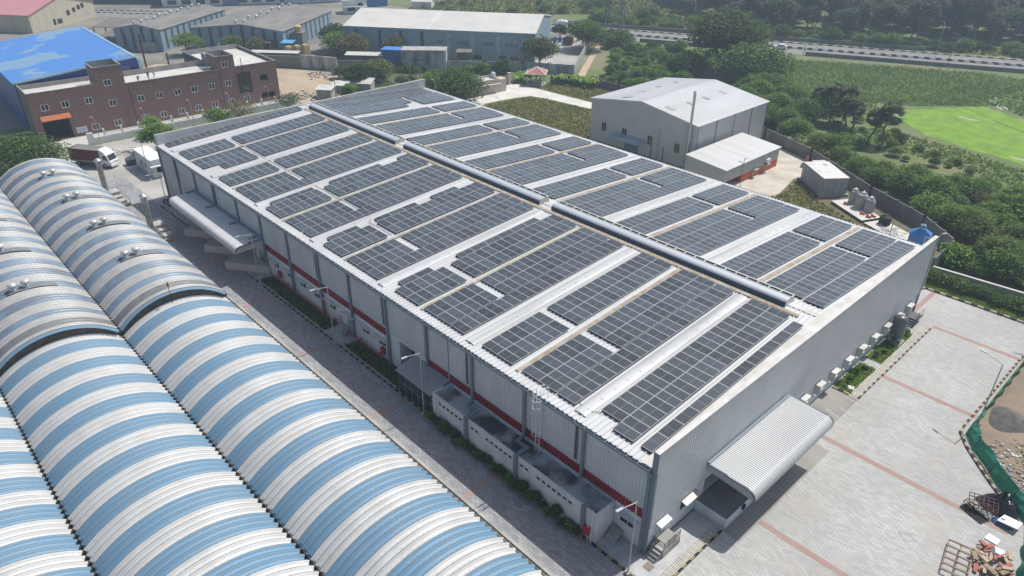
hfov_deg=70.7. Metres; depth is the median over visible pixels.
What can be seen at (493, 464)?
potted shrub
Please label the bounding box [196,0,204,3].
window
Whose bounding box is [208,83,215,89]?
window
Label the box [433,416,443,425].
potted shrub
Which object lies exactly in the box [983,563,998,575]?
timber offcut
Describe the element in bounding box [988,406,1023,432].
sand heap
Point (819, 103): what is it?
thicket tree
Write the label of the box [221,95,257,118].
tree
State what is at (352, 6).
white house
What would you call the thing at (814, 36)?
roadside bush
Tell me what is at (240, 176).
solar array
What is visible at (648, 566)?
manhole cover
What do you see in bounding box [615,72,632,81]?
scrub bush
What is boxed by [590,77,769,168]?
metal hall
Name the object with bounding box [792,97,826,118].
thicket tree
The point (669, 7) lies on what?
verge grass
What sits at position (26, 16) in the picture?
cream hall
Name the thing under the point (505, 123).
solar array
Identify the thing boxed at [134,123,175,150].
tree
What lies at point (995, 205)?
thicket tree
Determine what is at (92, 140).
forecourt wall
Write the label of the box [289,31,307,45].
tank tower
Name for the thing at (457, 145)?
solar array
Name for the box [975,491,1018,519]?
tarpaulin
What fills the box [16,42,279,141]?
brick building
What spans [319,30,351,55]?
tree
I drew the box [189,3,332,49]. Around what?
striped shed
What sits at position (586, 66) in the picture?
dirt track
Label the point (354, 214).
solar array
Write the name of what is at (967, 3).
forest tree
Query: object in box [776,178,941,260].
dry plot
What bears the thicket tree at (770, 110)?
on the ground at (604, 60)
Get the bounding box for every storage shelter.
[92,17,143,40]
[99,29,116,43]
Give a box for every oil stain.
[898,531,918,542]
[926,436,938,442]
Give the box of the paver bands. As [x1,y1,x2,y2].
[128,201,1023,575]
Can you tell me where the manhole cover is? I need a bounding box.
[642,562,654,571]
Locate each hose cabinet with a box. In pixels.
[380,346,385,354]
[582,523,590,535]
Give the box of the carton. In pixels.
[991,546,1004,558]
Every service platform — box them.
[109,176,131,206]
[153,218,177,241]
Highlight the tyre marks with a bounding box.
[825,397,897,453]
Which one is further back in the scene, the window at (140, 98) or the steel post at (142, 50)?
the steel post at (142, 50)
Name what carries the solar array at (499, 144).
on the warehouse
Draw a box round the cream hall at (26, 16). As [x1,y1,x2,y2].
[0,0,96,32]
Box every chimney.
[93,158,109,192]
[138,193,155,231]
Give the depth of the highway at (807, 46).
225.84 m
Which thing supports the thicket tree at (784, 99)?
on the ground at (604, 60)
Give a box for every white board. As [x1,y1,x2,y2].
[984,533,999,545]
[997,515,1022,529]
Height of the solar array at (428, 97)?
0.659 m
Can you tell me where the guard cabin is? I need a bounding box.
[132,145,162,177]
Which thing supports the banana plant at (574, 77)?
on the ground at (604, 60)
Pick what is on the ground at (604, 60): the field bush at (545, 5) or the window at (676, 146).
the field bush at (545, 5)
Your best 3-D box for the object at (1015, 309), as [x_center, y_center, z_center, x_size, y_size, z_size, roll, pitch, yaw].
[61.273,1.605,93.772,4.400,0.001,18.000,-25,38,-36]
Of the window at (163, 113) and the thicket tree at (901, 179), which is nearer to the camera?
the thicket tree at (901, 179)
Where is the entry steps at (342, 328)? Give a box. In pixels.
[334,315,350,335]
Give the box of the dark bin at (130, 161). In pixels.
[125,157,136,166]
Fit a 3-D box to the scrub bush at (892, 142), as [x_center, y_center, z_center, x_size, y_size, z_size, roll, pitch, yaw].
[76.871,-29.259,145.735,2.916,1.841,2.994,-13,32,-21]
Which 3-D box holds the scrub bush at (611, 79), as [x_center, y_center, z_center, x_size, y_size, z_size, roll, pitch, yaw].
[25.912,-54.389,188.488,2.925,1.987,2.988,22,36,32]
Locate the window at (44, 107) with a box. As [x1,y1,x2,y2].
[40,104,49,111]
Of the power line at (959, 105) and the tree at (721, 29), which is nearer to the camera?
the power line at (959, 105)
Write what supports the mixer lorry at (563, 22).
on the highway at (798, 51)
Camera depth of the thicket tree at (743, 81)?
173.71 m
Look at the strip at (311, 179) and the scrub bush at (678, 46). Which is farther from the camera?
the scrub bush at (678, 46)
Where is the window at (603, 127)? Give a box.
[601,122,606,131]
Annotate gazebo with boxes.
[525,67,547,85]
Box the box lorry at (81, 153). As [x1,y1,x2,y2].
[67,144,119,167]
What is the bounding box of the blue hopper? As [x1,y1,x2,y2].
[908,224,932,244]
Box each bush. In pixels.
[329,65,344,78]
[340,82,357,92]
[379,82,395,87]
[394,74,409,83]
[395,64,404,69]
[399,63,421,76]
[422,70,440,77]
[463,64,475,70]
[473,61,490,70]
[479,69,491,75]
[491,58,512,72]
[506,6,519,12]
[539,2,553,10]
[555,4,569,11]
[577,0,588,6]
[582,2,596,10]
[587,7,600,14]
[587,15,597,19]
[591,0,605,7]
[593,9,611,20]
[600,13,617,20]
[602,65,616,73]
[605,76,615,81]
[607,51,621,60]
[608,47,624,55]
[612,62,623,69]
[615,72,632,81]
[618,14,637,24]
[619,58,630,63]
[620,78,632,85]
[621,63,629,69]
[622,42,637,52]
[629,66,643,73]
[629,77,648,86]
[630,20,639,25]
[630,61,639,65]
[632,70,642,76]
[633,8,651,17]
[635,47,647,53]
[639,57,650,64]
[640,66,652,73]
[643,7,661,18]
[645,41,658,47]
[645,70,654,78]
[647,48,661,56]
[652,46,666,54]
[653,68,671,77]
[657,65,669,72]
[658,17,671,23]
[658,53,670,60]
[663,42,672,46]
[665,19,680,27]
[665,45,674,51]
[669,66,683,73]
[673,39,687,47]
[673,42,685,51]
[676,70,692,77]
[686,14,701,22]
[702,50,712,56]
[773,23,795,36]
[794,30,805,37]
[806,28,818,33]
[809,33,820,38]
[820,26,843,39]
[841,134,855,140]
[847,31,859,37]
[849,33,869,42]
[852,116,864,121]
[852,137,869,148]
[857,126,867,130]
[867,29,885,37]
[868,32,889,43]
[877,134,888,139]
[882,31,908,44]
[885,139,900,146]
[885,146,904,155]
[890,127,900,132]
[892,132,908,141]
[899,38,913,45]
[901,155,910,160]
[909,40,922,46]
[913,143,925,150]
[927,157,941,165]
[929,39,945,47]
[931,151,941,156]
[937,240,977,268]
[942,42,955,50]
[944,162,953,166]
[952,158,962,164]
[955,37,977,49]
[964,168,974,174]
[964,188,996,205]
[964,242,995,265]
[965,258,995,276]
[971,41,986,49]
[979,230,1021,244]
[985,45,994,51]
[1000,41,1023,51]
[1009,50,1022,56]
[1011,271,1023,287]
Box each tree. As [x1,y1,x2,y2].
[0,130,74,176]
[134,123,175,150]
[138,114,161,127]
[169,31,204,49]
[199,105,231,122]
[219,31,243,45]
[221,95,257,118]
[244,34,267,49]
[270,91,301,106]
[317,22,343,39]
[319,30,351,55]
[334,31,370,52]
[338,61,374,81]
[363,52,396,81]
[380,33,405,47]
[422,63,488,100]
[520,33,559,62]
[552,24,568,36]
[565,18,608,44]
[604,27,636,47]
[662,50,709,75]
[686,6,776,68]
[700,0,730,10]
[713,41,798,82]
[723,0,752,14]
[735,72,760,87]
[737,82,762,93]
[739,0,762,16]
[739,86,756,94]
[746,79,772,94]
[752,0,780,24]
[756,72,776,85]
[756,85,775,94]
[758,94,778,109]
[760,0,798,27]
[764,92,794,109]
[764,112,773,125]
[766,72,788,85]
[766,82,798,99]
[766,102,782,124]
[769,92,798,104]
[771,106,801,127]
[776,117,816,141]
[778,1,808,28]
[778,103,795,111]
[782,84,810,99]
[789,107,808,124]
[790,83,809,95]
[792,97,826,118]
[794,96,813,116]
[796,4,822,29]
[802,0,827,28]
[802,131,828,151]
[803,96,830,121]
[811,132,852,154]
[819,94,856,124]
[820,0,836,28]
[826,0,846,27]
[827,145,859,165]
[832,8,866,34]
[842,156,870,175]
[843,0,855,32]
[848,0,865,30]
[856,0,874,31]
[856,0,882,30]
[856,155,877,167]
[856,166,891,184]
[870,0,886,29]
[870,159,899,173]
[872,0,903,30]
[879,4,915,33]
[885,168,922,196]
[890,162,930,189]
[894,0,908,30]
[898,12,933,38]
[903,0,917,34]
[905,0,942,40]
[906,173,960,199]
[908,190,955,219]
[914,167,935,176]
[925,202,972,231]
[926,0,951,37]
[934,3,968,34]
[942,171,977,193]
[943,0,966,36]
[943,179,964,195]
[948,209,1000,241]
[949,193,973,207]
[955,205,996,231]
[958,8,995,38]
[959,0,998,36]
[959,178,997,200]
[964,0,996,40]
[973,175,1002,190]
[974,206,1000,221]
[975,199,1017,215]
[976,233,1023,269]
[978,247,1023,279]
[981,191,1012,205]
[985,5,1022,40]
[985,11,1009,45]
[994,221,1023,240]
[995,0,1020,35]
[995,212,1022,228]
[997,192,1023,220]
[998,184,1023,195]
[1007,8,1023,43]
[1010,9,1023,40]
[1013,201,1023,222]
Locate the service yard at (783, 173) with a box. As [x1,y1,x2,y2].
[725,148,804,196]
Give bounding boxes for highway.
[550,25,1023,63]
[550,30,1023,68]
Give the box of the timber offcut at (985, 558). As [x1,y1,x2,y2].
[980,555,989,562]
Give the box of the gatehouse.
[460,75,505,95]
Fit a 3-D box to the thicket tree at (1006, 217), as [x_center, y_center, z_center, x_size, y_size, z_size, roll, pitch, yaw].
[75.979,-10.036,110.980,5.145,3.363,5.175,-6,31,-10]
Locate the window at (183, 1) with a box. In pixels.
[181,0,190,3]
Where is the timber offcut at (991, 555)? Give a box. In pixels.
[989,550,993,560]
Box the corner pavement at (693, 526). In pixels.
[629,511,711,575]
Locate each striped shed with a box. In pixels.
[113,3,225,51]
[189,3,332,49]
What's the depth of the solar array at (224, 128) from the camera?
122.97 m
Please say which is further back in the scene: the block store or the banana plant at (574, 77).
the block store
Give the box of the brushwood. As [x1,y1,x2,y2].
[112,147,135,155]
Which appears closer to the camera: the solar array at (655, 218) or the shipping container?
the solar array at (655, 218)
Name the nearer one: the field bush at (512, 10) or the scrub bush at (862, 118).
the scrub bush at (862, 118)
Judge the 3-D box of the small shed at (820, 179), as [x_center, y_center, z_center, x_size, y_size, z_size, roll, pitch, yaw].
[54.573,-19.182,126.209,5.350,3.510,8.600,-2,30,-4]
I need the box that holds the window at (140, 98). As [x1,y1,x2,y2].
[137,95,144,101]
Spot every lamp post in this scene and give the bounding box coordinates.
[136,140,151,180]
[145,174,170,213]
[235,234,261,285]
[309,287,336,344]
[401,353,424,415]
[615,502,637,575]
[922,233,946,289]
[977,349,1003,425]
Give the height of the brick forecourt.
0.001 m
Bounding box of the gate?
[504,72,510,84]
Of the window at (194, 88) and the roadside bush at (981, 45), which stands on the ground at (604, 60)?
the roadside bush at (981, 45)
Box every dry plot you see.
[483,97,590,137]
[538,85,607,101]
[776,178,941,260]
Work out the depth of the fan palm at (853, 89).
157.37 m
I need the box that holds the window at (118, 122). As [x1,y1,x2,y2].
[114,119,122,125]
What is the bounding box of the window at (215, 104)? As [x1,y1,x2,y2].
[212,101,218,107]
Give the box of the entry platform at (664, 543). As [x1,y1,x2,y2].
[645,529,680,562]
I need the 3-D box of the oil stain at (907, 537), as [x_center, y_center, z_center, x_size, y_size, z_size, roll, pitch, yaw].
[33.080,20.770,60.268,1.272,0.001,1.275,1,30,1]
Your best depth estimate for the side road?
276.05 m
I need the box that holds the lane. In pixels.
[99,177,625,575]
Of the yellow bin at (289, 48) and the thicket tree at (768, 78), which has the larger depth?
the yellow bin at (289, 48)
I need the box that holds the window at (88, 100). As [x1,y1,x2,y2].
[84,97,92,103]
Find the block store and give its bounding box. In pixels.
[136,42,158,51]
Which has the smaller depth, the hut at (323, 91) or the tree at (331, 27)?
the hut at (323, 91)
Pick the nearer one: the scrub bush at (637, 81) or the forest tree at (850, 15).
the scrub bush at (637, 81)
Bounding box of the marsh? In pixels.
[781,61,1020,105]
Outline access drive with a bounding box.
[467,84,591,108]
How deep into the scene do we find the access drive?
177.69 m
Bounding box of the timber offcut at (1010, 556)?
[1007,551,1012,560]
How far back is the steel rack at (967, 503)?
63.03 m
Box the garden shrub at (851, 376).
[848,374,855,378]
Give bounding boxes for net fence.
[966,362,1023,523]
[1016,544,1023,575]
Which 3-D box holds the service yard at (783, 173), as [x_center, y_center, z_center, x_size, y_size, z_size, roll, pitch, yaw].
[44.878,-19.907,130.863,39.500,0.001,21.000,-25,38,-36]
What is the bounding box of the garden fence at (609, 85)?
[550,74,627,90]
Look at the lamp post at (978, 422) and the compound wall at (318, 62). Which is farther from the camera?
the compound wall at (318, 62)
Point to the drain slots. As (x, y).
(852, 393)
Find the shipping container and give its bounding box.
[565,33,573,44]
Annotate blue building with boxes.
[284,0,309,4]
[366,0,387,6]
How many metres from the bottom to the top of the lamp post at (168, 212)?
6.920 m
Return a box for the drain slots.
[662,324,929,575]
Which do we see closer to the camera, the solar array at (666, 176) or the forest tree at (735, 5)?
the solar array at (666, 176)
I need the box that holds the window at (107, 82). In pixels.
[103,79,111,85]
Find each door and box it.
[223,0,238,4]
[624,142,637,152]
[654,524,659,535]
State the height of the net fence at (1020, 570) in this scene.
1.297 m
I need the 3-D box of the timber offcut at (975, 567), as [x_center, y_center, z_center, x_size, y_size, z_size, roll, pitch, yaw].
[36.928,22.204,57.465,0.272,0.086,1.113,18,36,28]
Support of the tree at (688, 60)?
on the ground at (604, 60)
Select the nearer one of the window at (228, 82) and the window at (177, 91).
the window at (177, 91)
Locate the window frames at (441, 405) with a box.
[438,401,572,506]
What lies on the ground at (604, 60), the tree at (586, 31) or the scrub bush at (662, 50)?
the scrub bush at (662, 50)
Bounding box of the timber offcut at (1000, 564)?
[997,562,1013,575]
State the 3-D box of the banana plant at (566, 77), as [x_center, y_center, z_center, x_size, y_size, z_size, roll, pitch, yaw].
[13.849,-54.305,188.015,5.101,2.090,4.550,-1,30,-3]
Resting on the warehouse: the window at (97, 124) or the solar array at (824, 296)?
the solar array at (824, 296)
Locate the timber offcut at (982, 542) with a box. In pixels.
[979,539,987,546]
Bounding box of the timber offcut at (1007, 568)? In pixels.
[1001,565,1013,571]
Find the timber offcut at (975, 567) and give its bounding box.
[973,561,977,572]
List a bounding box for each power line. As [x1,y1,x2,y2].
[842,25,1023,106]
[872,47,1023,116]
[896,76,1021,131]
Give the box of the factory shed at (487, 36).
[342,7,550,61]
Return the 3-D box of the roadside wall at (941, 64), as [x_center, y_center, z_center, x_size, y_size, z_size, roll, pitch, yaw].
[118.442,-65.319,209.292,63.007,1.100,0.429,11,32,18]
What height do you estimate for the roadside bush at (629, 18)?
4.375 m
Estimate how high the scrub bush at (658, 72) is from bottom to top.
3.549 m
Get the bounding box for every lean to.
[251,50,299,55]
[260,40,274,49]
[280,40,295,49]
[344,51,383,59]
[456,49,472,60]
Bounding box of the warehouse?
[154,79,938,553]
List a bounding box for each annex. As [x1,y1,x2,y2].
[432,383,614,542]
[684,133,780,181]
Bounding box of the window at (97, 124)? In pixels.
[92,123,100,129]
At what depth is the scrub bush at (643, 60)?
205.89 m
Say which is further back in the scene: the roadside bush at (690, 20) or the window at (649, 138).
the roadside bush at (690, 20)
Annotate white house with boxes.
[342,0,366,13]
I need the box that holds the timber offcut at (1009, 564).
[1003,562,1012,566]
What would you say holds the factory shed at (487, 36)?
on the industrial ground at (9, 119)
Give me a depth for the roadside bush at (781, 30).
238.81 m
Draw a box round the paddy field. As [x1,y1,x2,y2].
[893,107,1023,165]
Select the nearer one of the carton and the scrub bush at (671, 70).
the carton
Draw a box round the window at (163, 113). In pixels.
[160,111,167,117]
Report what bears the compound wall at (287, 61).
on the industrial ground at (9, 119)
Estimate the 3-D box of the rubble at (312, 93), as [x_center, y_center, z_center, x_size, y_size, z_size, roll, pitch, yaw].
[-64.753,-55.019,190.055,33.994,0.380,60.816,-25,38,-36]
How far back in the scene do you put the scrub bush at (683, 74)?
190.03 m
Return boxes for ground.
[0,0,552,130]
[0,0,1023,551]
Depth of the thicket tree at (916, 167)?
124.59 m
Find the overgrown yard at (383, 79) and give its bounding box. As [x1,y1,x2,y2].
[346,72,515,94]
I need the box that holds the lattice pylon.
[603,0,624,30]
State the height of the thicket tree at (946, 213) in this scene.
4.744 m
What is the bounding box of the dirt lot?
[139,64,369,104]
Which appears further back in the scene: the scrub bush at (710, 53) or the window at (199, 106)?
the scrub bush at (710, 53)
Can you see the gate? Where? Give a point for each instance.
(508, 80)
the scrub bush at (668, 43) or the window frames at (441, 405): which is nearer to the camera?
the window frames at (441, 405)
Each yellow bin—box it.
[284,45,292,50]
[293,45,301,54]
[301,44,310,54]
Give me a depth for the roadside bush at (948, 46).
223.93 m
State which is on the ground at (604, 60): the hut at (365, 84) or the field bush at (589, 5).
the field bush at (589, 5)
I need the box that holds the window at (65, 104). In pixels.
[61,101,69,107]
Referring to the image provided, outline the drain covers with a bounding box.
[658,323,931,575]
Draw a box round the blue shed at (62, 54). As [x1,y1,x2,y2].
[0,26,142,130]
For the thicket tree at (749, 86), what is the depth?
168.96 m
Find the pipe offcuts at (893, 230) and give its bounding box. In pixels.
[881,224,907,236]
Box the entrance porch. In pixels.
[395,355,448,411]
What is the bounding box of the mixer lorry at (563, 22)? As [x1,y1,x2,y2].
[551,19,573,31]
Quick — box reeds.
[777,58,1023,105]
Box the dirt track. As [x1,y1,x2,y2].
[578,42,601,75]
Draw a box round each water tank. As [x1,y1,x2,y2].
[294,24,301,31]
[878,214,891,225]
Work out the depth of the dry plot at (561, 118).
165.34 m
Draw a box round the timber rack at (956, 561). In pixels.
[940,539,973,575]
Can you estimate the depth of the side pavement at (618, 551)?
80.02 m
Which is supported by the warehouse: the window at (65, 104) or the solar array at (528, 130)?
the solar array at (528, 130)
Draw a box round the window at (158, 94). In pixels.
[156,92,163,98]
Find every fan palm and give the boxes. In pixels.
[809,85,828,118]
[823,82,848,121]
[839,84,860,121]
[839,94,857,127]
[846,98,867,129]
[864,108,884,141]
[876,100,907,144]
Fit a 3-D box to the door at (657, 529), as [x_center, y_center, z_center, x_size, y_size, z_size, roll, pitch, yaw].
[11.839,19.539,58.867,0.900,1.750,0.040,-25,38,-36]
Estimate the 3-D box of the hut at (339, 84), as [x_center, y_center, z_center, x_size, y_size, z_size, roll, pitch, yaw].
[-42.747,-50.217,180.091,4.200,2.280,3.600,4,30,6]
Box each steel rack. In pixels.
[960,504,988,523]
[963,498,974,507]
[968,492,998,514]
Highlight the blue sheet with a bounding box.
[991,517,1012,529]
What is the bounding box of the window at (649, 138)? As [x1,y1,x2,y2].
[647,135,652,145]
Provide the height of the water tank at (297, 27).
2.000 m
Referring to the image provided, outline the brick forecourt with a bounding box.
[40,98,287,151]
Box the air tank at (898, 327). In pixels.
[884,314,908,345]
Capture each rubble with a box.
[271,71,340,108]
[988,439,1023,493]
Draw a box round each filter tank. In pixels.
[848,188,859,203]
[854,191,868,209]
[863,196,875,212]
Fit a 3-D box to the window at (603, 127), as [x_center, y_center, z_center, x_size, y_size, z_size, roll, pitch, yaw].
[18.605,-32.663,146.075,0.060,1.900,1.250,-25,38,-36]
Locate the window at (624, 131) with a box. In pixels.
[622,127,626,134]
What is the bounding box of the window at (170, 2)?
[167,0,176,4]
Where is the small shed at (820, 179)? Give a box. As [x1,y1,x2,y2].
[797,161,849,197]
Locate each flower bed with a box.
[345,339,399,388]
[834,363,875,392]
[866,334,912,363]
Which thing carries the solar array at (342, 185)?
on the warehouse
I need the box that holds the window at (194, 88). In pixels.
[191,86,198,92]
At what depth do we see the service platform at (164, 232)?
108.16 m
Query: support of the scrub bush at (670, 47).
on the ground at (604, 60)
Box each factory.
[92,0,161,3]
[161,0,341,7]
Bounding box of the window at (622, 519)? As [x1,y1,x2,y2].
[619,516,634,530]
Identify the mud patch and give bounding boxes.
[958,116,978,120]
[987,95,1007,108]
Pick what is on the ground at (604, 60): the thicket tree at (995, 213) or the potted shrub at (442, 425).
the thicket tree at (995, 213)
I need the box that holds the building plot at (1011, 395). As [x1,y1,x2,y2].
[979,364,1023,520]
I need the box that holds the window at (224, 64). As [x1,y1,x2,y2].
[221,61,227,67]
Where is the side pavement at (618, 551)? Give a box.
[156,198,644,568]
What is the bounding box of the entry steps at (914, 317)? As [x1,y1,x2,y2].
[906,308,923,327]
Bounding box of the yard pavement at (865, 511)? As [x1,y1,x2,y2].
[646,289,1023,575]
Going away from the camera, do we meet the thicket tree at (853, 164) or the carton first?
the carton
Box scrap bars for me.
[974,497,997,517]
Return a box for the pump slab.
[831,199,937,249]
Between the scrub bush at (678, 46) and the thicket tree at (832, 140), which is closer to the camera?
the thicket tree at (832, 140)
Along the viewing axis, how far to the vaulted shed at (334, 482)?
64.44 m
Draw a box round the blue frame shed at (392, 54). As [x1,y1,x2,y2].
[380,46,401,68]
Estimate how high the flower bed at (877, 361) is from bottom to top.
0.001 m
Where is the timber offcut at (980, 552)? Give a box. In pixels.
[975,548,990,561]
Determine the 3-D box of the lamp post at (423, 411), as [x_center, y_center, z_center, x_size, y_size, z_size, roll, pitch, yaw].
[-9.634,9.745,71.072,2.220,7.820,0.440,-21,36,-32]
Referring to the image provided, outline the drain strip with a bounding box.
[225,296,548,575]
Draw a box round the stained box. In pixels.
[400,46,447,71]
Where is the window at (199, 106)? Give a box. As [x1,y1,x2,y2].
[195,104,201,110]
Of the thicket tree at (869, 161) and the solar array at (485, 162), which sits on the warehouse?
the solar array at (485, 162)
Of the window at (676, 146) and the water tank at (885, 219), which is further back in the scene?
the window at (676, 146)
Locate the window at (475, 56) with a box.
[474,55,481,58]
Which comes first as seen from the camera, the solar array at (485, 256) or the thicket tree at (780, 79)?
the solar array at (485, 256)
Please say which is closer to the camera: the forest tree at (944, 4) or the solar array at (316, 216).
the solar array at (316, 216)
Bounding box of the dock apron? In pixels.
[723,387,856,541]
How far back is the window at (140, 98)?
154.21 m
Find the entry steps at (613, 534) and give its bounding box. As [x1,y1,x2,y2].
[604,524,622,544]
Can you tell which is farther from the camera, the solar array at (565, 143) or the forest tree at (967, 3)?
the forest tree at (967, 3)
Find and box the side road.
[95,11,164,15]
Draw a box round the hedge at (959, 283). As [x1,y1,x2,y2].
[927,266,1023,312]
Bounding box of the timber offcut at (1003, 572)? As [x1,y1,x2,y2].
[999,568,1014,575]
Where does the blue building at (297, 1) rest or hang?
on the industrial ground at (9, 119)
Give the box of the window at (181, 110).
[178,107,185,113]
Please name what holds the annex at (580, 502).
on the side pavement at (618, 551)
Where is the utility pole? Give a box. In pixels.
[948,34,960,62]
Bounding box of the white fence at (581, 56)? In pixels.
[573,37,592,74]
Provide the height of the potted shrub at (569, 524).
1.193 m
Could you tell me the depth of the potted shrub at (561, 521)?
60.62 m
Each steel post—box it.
[123,33,129,51]
[137,34,146,67]
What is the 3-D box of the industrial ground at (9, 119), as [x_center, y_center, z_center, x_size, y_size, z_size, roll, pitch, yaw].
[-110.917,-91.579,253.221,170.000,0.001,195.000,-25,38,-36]
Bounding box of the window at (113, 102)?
[108,99,116,106]
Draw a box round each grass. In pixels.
[262,276,399,387]
[415,0,1023,56]
[486,82,868,227]
[590,44,1023,185]
[835,281,1023,392]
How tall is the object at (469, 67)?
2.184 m
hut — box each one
[314,84,335,98]
[330,80,350,92]
[343,77,374,90]
[411,0,433,8]
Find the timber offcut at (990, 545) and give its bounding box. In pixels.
[983,543,993,549]
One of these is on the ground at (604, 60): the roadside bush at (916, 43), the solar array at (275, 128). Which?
the roadside bush at (916, 43)
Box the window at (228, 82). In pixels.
[225,80,231,86]
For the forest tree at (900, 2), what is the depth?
245.79 m
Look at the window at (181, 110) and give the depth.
160.62 m
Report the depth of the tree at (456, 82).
167.16 m
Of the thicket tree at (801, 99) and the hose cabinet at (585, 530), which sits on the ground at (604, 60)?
the thicket tree at (801, 99)
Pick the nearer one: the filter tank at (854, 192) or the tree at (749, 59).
the filter tank at (854, 192)
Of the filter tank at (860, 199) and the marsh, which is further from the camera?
the marsh
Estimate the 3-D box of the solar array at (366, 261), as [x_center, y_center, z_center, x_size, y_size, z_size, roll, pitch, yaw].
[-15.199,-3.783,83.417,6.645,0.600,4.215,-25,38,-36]
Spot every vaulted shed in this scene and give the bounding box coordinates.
[0,158,547,575]
[0,188,320,575]
[0,391,95,575]
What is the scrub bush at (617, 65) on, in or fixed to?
on the ground at (604, 60)
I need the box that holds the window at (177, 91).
[174,89,181,95]
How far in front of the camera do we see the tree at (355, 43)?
208.90 m
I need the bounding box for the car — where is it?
[774,44,786,49]
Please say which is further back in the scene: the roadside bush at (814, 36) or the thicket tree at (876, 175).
the roadside bush at (814, 36)
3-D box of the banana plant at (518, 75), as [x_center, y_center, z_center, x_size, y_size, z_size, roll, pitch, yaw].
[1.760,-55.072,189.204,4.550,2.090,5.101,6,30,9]
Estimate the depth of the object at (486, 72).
190.00 m
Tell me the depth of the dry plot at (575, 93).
180.96 m
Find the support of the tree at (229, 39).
on the industrial ground at (9, 119)
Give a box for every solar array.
[165,106,301,146]
[179,139,234,159]
[193,147,251,168]
[218,162,280,186]
[219,126,349,168]
[231,113,325,143]
[235,172,298,196]
[247,120,342,151]
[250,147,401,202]
[266,187,331,217]
[274,133,373,167]
[286,201,353,230]
[292,141,393,177]
[303,172,462,236]
[315,88,432,106]
[323,225,387,256]
[324,153,429,195]
[330,97,411,114]
[345,164,451,207]
[347,239,413,272]
[357,107,440,123]
[368,202,534,279]
[374,182,495,233]
[376,113,460,131]
[390,112,504,134]
[395,267,467,305]
[401,193,522,247]
[404,92,454,103]
[406,124,492,144]
[424,283,498,325]
[428,132,515,153]
[432,101,477,111]
[445,130,560,156]
[451,107,495,117]
[451,215,576,277]
[451,239,624,334]
[464,145,555,168]
[481,227,609,294]
[482,312,569,365]
[483,117,530,129]
[489,153,581,179]
[505,124,552,136]
[511,151,628,183]
[522,334,613,392]
[533,168,626,198]
[542,136,592,150]
[547,252,672,324]
[557,284,734,404]
[563,179,657,210]
[567,144,617,159]
[588,176,706,215]
[588,269,715,348]
[601,299,790,442]
[610,158,662,175]
[616,197,713,233]
[640,168,694,185]
[641,321,803,453]
[653,209,750,248]
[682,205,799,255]
[692,184,748,204]
[720,231,820,277]
[728,195,785,217]
[765,246,866,298]
[793,215,852,241]
[803,241,915,308]
[835,229,896,256]
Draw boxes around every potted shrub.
[424,410,436,420]
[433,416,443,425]
[438,420,448,431]
[445,425,453,435]
[450,428,460,439]
[451,436,463,444]
[460,439,469,446]
[466,444,475,452]
[471,448,479,458]
[477,452,486,461]
[482,455,492,463]
[488,462,495,471]
[494,464,504,474]
[500,470,507,478]
[503,473,514,485]
[510,480,517,488]
[514,480,529,494]
[523,490,532,498]
[528,490,542,503]
[539,500,547,509]
[543,507,550,516]
[548,503,563,518]
[555,516,566,525]
[564,518,575,530]
[573,524,581,536]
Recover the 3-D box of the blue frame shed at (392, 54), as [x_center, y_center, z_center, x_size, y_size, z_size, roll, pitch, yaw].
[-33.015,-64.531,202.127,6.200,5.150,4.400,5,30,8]
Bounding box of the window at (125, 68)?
[121,66,129,70]
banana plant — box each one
[511,72,525,81]
[520,73,538,81]
[551,73,566,82]
[558,74,572,83]
[568,74,580,85]
[575,76,588,84]
[584,78,598,87]
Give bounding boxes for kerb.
[95,10,168,11]
[95,12,161,13]
[162,206,187,226]
[226,294,554,575]
[254,278,634,575]
[550,24,1023,60]
[550,28,1023,65]
[550,29,1023,66]
[672,529,721,575]
[832,386,849,394]
[858,327,932,398]
[924,286,1023,323]
[959,355,1023,520]
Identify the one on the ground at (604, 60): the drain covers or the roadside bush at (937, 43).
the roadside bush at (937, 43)
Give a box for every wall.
[86,93,295,144]
[264,55,301,67]
[300,55,336,69]
[337,60,389,67]
[446,60,573,74]
[555,20,925,50]
[640,38,719,47]
[762,127,956,266]
[805,52,1023,72]
[933,266,1023,301]
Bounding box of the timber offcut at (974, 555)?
[970,550,978,560]
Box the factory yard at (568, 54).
[535,36,584,74]
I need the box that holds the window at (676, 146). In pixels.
[673,143,679,153]
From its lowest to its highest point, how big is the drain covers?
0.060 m

